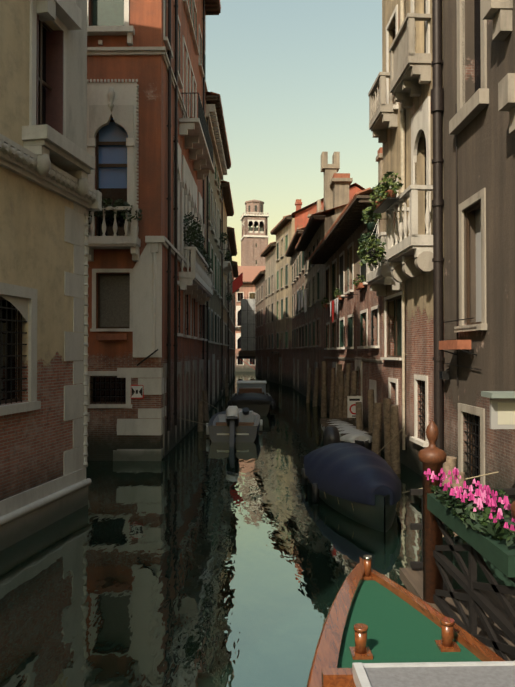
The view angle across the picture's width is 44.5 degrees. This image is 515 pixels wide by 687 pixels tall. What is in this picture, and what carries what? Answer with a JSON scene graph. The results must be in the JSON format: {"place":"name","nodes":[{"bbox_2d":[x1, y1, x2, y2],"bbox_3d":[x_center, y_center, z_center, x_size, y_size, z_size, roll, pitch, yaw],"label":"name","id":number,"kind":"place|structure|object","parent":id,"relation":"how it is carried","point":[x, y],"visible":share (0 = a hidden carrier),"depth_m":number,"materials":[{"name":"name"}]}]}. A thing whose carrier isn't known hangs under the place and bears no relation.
{"place":"outdoors","nodes":[
{"label":"outdoors","id":0,"kind":"place"},
{"bbox_2d":[0,372,422,686],"bbox_3d":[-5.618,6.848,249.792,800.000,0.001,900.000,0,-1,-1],"label":"water","id":1,"kind":"structure","parent":0,"point":[194,557],"depth_m":9.88,"materials":[{"name":"green liquid"}]},
{"bbox_2d":[0,0,101,550],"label":"cream palazzo","id":2,"kind":"structure","parent":1,"relation":"in","point":[49,195],"depth_m":12.10,"materials":[{"name":"paint"}]},
{"bbox_2d":[86,0,220,460],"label":"orange palazzo","id":3,"kind":"structure","parent":1,"relation":"in","point":[150,271],"depth_m":19.71,"materials":[{"name":"paint"}]},
{"bbox_2d":[205,91,230,411],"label":"tan house","id":4,"kind":"structure","parent":1,"relation":"in","point":[214,116],"depth_m":39.11,"materials":[{"name":"paint"}]},
{"bbox_2d":[179,398,262,446],"bbox_3d":[-1.372,3.237,26.062,3.172,1.800,7.707,0,-1,-1],"label":"open motorboat","id":5,"kind":"object","parent":1,"relation":"on","point":[231,425],"visible":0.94,"depth_m":23.47,"materials":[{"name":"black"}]},
{"bbox_2d":[221,180,242,396],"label":"ochre house","id":6,"kind":"structure","parent":1,"relation":"in","point":[227,208],"depth_m":49.90,"materials":[{"name":"paint"}]},
{"bbox_2d":[227,226,236,387],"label":"building","id":7,"kind":"structure","parent":1,"relation":"on","point":[231,243],"depth_m":62.12,"materials":[{"name":"stone"}]},
{"bbox_2d":[232,261,238,380],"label":"building","id":8,"kind":"structure","parent":1,"relation":"on","point":[235,273],"depth_m":74.54,"materials":[{"name":"paint"}]},
{"bbox_2d":[234,289,238,375],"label":"building","id":9,"kind":"structure","parent":1,"relation":"on","point":[237,290],"depth_m":87.69,"materials":[{"name":"brick"}]},
{"bbox_2d":[237,295,254,368],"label":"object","id":10,"kind":"object","parent":1,"relation":"on","point":[247,351],"visible":0.73,"depth_m":89.95,"materials":[{"name":"grey fabric"}]},
{"bbox_2d":[234,266,264,371],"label":"palazzo","id":11,"kind":"structure","parent":1,"relation":"in","point":[247,287],"depth_m":110.25,"materials":[{"name":"pink paint"}]},
{"bbox_2d":[227,381,275,415],"bbox_3d":[-0.382,3.246,37.327,2.717,1.870,8.517,0,-1,-1],"label":"boat","id":12,"kind":"object","parent":1,"relation":"on","point":[254,396],"visible":0.83,"depth_m":33.97,"materials":[{"name":"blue wood"}]},
{"bbox_2d":[240,199,268,265],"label":"campanile","id":13,"kind":"structure","parent":1,"relation":"on","point":[254,241],"depth_m":262.13,"materials":[{"name":"brick"}]},
{"bbox_2d":[251,270,264,379],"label":"building","id":14,"kind":"structure","parent":1,"relation":"in","point":[258,281],"depth_m":81.59,"materials":[{"name":"paint"}]},
{"bbox_2d":[260,242,275,382],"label":"tall cream house","id":15,"kind":"structure","parent":1,"relation":"in","point":[268,253],"depth_m":71.88,"materials":[{"name":"white paint"}]},
{"bbox_2d":[285,227,304,395],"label":"building","id":16,"kind":"structure","parent":1,"relation":"on","point":[298,328],"depth_m":53.26,"materials":[{"name":"brick"}]},
{"bbox_2d":[295,204,346,406],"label":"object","id":17,"kind":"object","parent":1,"relation":"in","point":[317,227],"visible":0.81,"depth_m":41.03,"materials":[{"name":"white paint"}]},
{"bbox_2d":[296,288,351,322],"bbox_3d":[3.431,-2.474,37.051,0.826,3.300,21.014,0,-1,-1],"label":"laundry line","id":18,"kind":"object","parent":17,"relation":"attached to","point":[305,302],"visible":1,"depth_m":45.10,"materials":[{"name":"red cloth"},{"name":"white cloth"},{"name":"iron"}]},
{"bbox_2d":[283,147,382,228],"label":"chimneys","id":19,"kind":"object","parent":17,"relation":"on","point":[336,189],"visible":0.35,"depth_m":37.74,"materials":[{"name":"white paint"}]},
{"bbox_2d":[291,183,364,222],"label":"red gable house","id":20,"kind":"structure","parent":1,"relation":"on","point":[354,188],"depth_m":60.49,"materials":[{"name":"paint"}]},
{"bbox_2d":[197,361,465,536],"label":"mooring posts","id":21,"kind":"object","parent":1,"relation":"on","point":[345,401],"visible":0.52,"depth_m":23.88,"materials":[{"name":"brown wood"}]},
{"bbox_2d":[308,188,382,450],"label":"pink house","id":22,"kind":"structure","parent":1,"relation":"in","point":[354,333],"depth_m":26.46,"materials":[{"name":"brick"}]},
{"bbox_2d":[320,418,372,449],"bbox_3d":[3.233,3.458,22.965,1.471,0.943,6.604,0,-1,-1],"label":"boat","id":23,"kind":"object","parent":1,"relation":"on","point":[349,432],"visible":0.58,"depth_m":21.50,"materials":[{"name":"brown fabric"}]},
{"bbox_2d":[300,426,498,531],"bbox_3d":[2.699,3.063,14.966,3.134,1.610,7.337,0,-1,-1],"label":"covered boat","id":24,"kind":"object","parent":1,"relation":"on","point":[360,484],"visible":0.88,"depth_m":13.05,"materials":[{"name":"black"}]},
{"bbox_2d":[357,0,444,476],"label":"house","id":25,"kind":"structure","parent":1,"relation":"in","point":[399,278],"depth_m":17.77,"materials":[{"name":"paint"}]},
{"bbox_2d":[307,555,514,686],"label":"boat","id":26,"kind":"object","parent":1,"relation":"on","point":[379,629],"visible":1,"depth_m":5.13,"materials":[{"name":"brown wood"}]},
{"bbox_2d":[399,391,514,660],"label":"landing stage","id":27,"kind":"object","parent":1,"relation":"in","point":[464,579],"visible":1,"depth_m":7.23,"materials":[{"name":"brown wood"}]},
{"bbox_2d":[431,0,514,519],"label":"grey house","id":28,"kind":"structure","parent":1,"relation":"in","point":[473,100],"depth_m":13.52,"materials":[{"name":"grey"}]},
{"bbox_2d":[270,211,306,386],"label":"tall cream house","id":29,"kind":"structure","parent":0,"point":[283,230],"depth_m":63.51,"materials":[{"name":"paint"}]},
{"bbox_2d":[206,0,381,265],"label":"sky","id":30,"kind":"structure","parent":0,"point":[293,79],"materials":[{"name":"blue"}]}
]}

